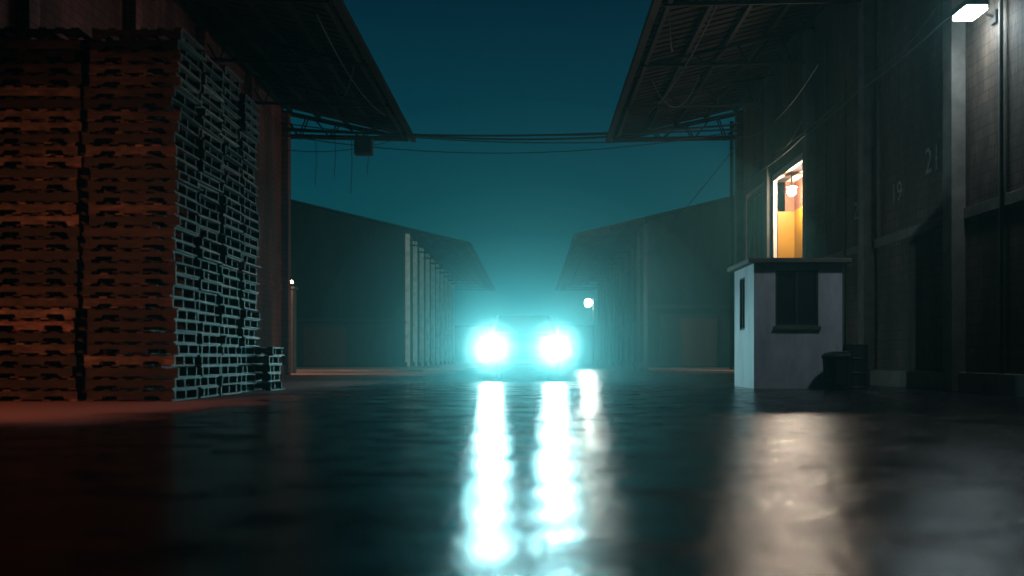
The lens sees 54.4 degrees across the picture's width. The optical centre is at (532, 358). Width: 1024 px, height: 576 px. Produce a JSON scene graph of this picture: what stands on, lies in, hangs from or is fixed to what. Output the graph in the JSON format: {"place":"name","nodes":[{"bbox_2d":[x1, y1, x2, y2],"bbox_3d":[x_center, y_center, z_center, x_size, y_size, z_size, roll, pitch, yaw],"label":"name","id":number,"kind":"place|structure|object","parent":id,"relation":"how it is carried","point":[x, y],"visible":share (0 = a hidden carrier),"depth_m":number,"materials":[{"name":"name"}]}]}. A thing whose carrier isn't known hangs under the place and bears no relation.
{"place":"outdoors","nodes":[
{"label":"outdoors","id":0,"kind":"place"},
{"bbox_2d":[296,368,437,371],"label":"pavement","id":1,"kind":"structure","parent":0,"point":[362,369],"depth_m":45.52,"materials":[{"name":"concrete"}]},
{"bbox_2d":[291,199,495,366],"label":"brick warehouse","id":2,"kind":"structure","parent":0,"point":[370,292],"depth_m":72.00,"materials":[{"name":"paint"}]},
{"bbox_2d":[0,363,1023,575],"bbox_3d":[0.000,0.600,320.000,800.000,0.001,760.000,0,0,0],"label":"ground","id":3,"kind":"structure","parent":0,"point":[472,469],"depth_m":4.94,"materials":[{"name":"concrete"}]},
{"bbox_2d":[0,37,9,398],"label":"pallet stack","id":4,"kind":"object","parent":3,"relation":"on","point":[3,212],"visible":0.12,"depth_m":14.86,"materials":[{"name":"brown wood"}]},
{"bbox_2d":[2,49,26,396],"bbox_3d":[-8.456,-2.091,15.511,1.385,5.375,1.083,0,0,0],"label":"pallet stack","id":5,"kind":"object","parent":3,"relation":"on","point":[9,224],"visible":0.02,"depth_m":15.04,"materials":[{"name":"brown wood"}]},
{"bbox_2d":[0,27,107,400],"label":"pallet stack","id":6,"kind":"object","parent":3,"relation":"on","point":[43,90],"visible":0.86,"depth_m":13.88,"materials":[{"name":"brown wood"}]},
{"bbox_2d":[27,49,130,397],"bbox_3d":[-7.034,-2.091,15.577,1.380,5.375,1.136,0,0,0],"label":"pallet stack","id":7,"kind":"object","parent":3,"relation":"on","point":[104,328],"visible":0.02,"depth_m":15.15,"materials":[{"name":"brown wood"}]},
{"bbox_2d":[82,28,204,400],"bbox_3d":[-5.588,-2.009,14.381,1.427,5.212,1.104,0,0,0],"label":"pallet stack","id":8,"kind":"object","parent":3,"relation":"on","point":[145,165],"visible":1,"depth_m":13.92,"materials":[{"name":"brown wood"}]},
{"bbox_2d":[117,52,224,397],"bbox_3d":[-5.615,-2.009,15.512,1.390,5.212,1.102,0,0,0],"label":"pallet stack","id":9,"kind":"object","parent":3,"relation":"on","point":[206,260],"visible":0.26,"depth_m":15.50,"materials":[{"name":"brown wood"}]},
{"bbox_2d":[0,0,415,374],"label":"brick warehouse","id":10,"kind":"structure","parent":3,"relation":"on","point":[315,58],"depth_m":29.86,"materials":[{"name":"paint"}]},
{"bbox_2d":[200,65,243,394],"bbox_3d":[-5.644,-2.091,16.670,1.386,5.375,1.091,0,0,0],"label":"pallet stack","id":11,"kind":"object","parent":3,"relation":"on","point":[228,206],"visible":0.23,"depth_m":16.66,"materials":[{"name":"brown wood"}]},
{"bbox_2d":[222,93,261,392],"bbox_3d":[-5.663,-2.009,17.826,1.383,5.212,1.099,0,0,0],"label":"pallet stack","id":12,"kind":"object","parent":3,"relation":"on","point":[248,123],"visible":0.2,"depth_m":17.80,"materials":[{"name":"brown wood"}]},
{"bbox_2d":[236,347,284,390],"bbox_3d":[-5.486,0.192,18.953,1.342,0.811,1.068,0,0,0],"label":"pallet stack","id":13,"kind":"object","parent":3,"relation":"on","point":[267,369],"visible":0.39,"depth_m":18.61,"materials":[{"name":"brown wood"}]},
{"bbox_2d":[291,287,297,372],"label":"shaft","id":14,"kind":"object","parent":3,"relation":"on","point":[293,329],"visible":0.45,"depth_m":40.24,"materials":[{"name":"metal"}]},
{"bbox_2d":[481,316,566,379],"bbox_3d":[-0.245,-0.349,29.856,2.480,1.899,5.582,0,0,0],"label":"pickup truck","id":15,"kind":"object","parent":3,"relation":"on","point":[523,340],"visible":1,"depth_m":27.39,"materials":[{"name":"paint"}]},
{"bbox_2d":[585,298,595,367],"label":"street lamp","id":16,"kind":"object","parent":3,"relation":"on","point":[588,302],"visible":1,"depth_m":63.95,"materials":[{"name":"metal"}]},
{"bbox_2d":[727,258,851,388],"bbox_3d":[5.315,-0.700,20.840,2.050,2.600,2.200,0,0,0],"label":"guard booth","id":17,"kind":"object","parent":3,"relation":"on","point":[788,322],"visible":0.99,"depth_m":19.90,"materials":[{"name":"white paint"}]},
{"bbox_2d":[740,271,820,329],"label":"windows","id":18,"kind":"structure","parent":17,"relation":"in","point":[796,292],"depth_m":19.95,"materials":[{"name":"black glass"}]},
{"bbox_2d":[821,351,851,389],"bbox_3d":[5.950,0.230,19.450,0.580,0.740,0.580,0,0,0],"label":"trash bin","id":19,"kind":"object","parent":3,"relation":"on","point":[836,369],"visible":0.99,"depth_m":19.24,"materials":[{"name":"black plastic"}]},
{"bbox_2d":[842,345,868,387],"bbox_3d":[6.550,0.160,20.300,0.590,0.880,0.590,0,0,0],"label":"oil drum","id":20,"kind":"object","parent":3,"relation":"on","point":[859,369],"visible":0.59,"depth_m":20.04,"materials":[{"name":"black metal"}]},
{"bbox_2d":[284,0,741,325],"label":"sky","id":21,"kind":"structure","parent":0,"point":[464,67],"materials":[{"name":"teal"}]},
{"bbox_2d":[455,322,597,362],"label":"distant warehouse","id":22,"kind":"structure","parent":0,"point":[577,341],"depth_m":150.00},
{"bbox_2d":[555,195,734,366],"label":"brick warehouse","id":23,"kind":"structure","parent":0,"point":[664,300],"depth_m":67.00,"materials":[{"name":"paint"}]},
{"bbox_2d":[649,367,734,372],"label":"pavement","id":24,"kind":"structure","parent":0,"point":[701,369],"depth_m":45.38,"materials":[{"name":"concrete"}]},
{"bbox_2d":[606,0,1023,396],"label":"brick warehouse","id":25,"kind":"structure","parent":0,"point":[888,135],"depth_m":22.23,"materials":[{"name":"paint"}]},
{"bbox_2d":[280,122,744,280],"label":"overhead cables","id":26,"kind":"object","parent":25,"relation":"attached to","point":[453,137],"visible":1,"depth_m":36.19,"materials":[{"name":"black rubber"}]},
{"bbox_2d":[354,129,373,155],"bbox_3d":[-6.125,-7.875,36.180,0.650,0.950,0.440,0,0,0],"label":"floodlight box","id":27,"kind":"object","parent":26,"relation":"attached to","point":[363,145],"visible":1,"depth_m":36.00,"materials":[{"name":"black metal"}]},
{"bbox_2d":[746,153,801,258],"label":"window frames","id":28,"kind":"structure","parent":25,"relation":"in","point":[797,161],"depth_m":31.70,"materials":[{"name":"paint"}]},
{"bbox_2d":[786,173,795,195],"bbox_3d":[7.920,-5.304,30.400,0.320,0.689,0.320,0,0,0],"label":"ceiling lamp","id":29,"kind":"object","parent":25,"relation":"hanging from","point":[791,191],"visible":1,"depth_m":30.33,"materials":[{"name":"white glass"}]},
{"bbox_2d":[952,0,997,25],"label":"wall lamp","id":30,"kind":"object","parent":25,"relation":"attached to","point":[968,9],"visible":1,"depth_m":16.65,"materials":[{"name":"paint"}]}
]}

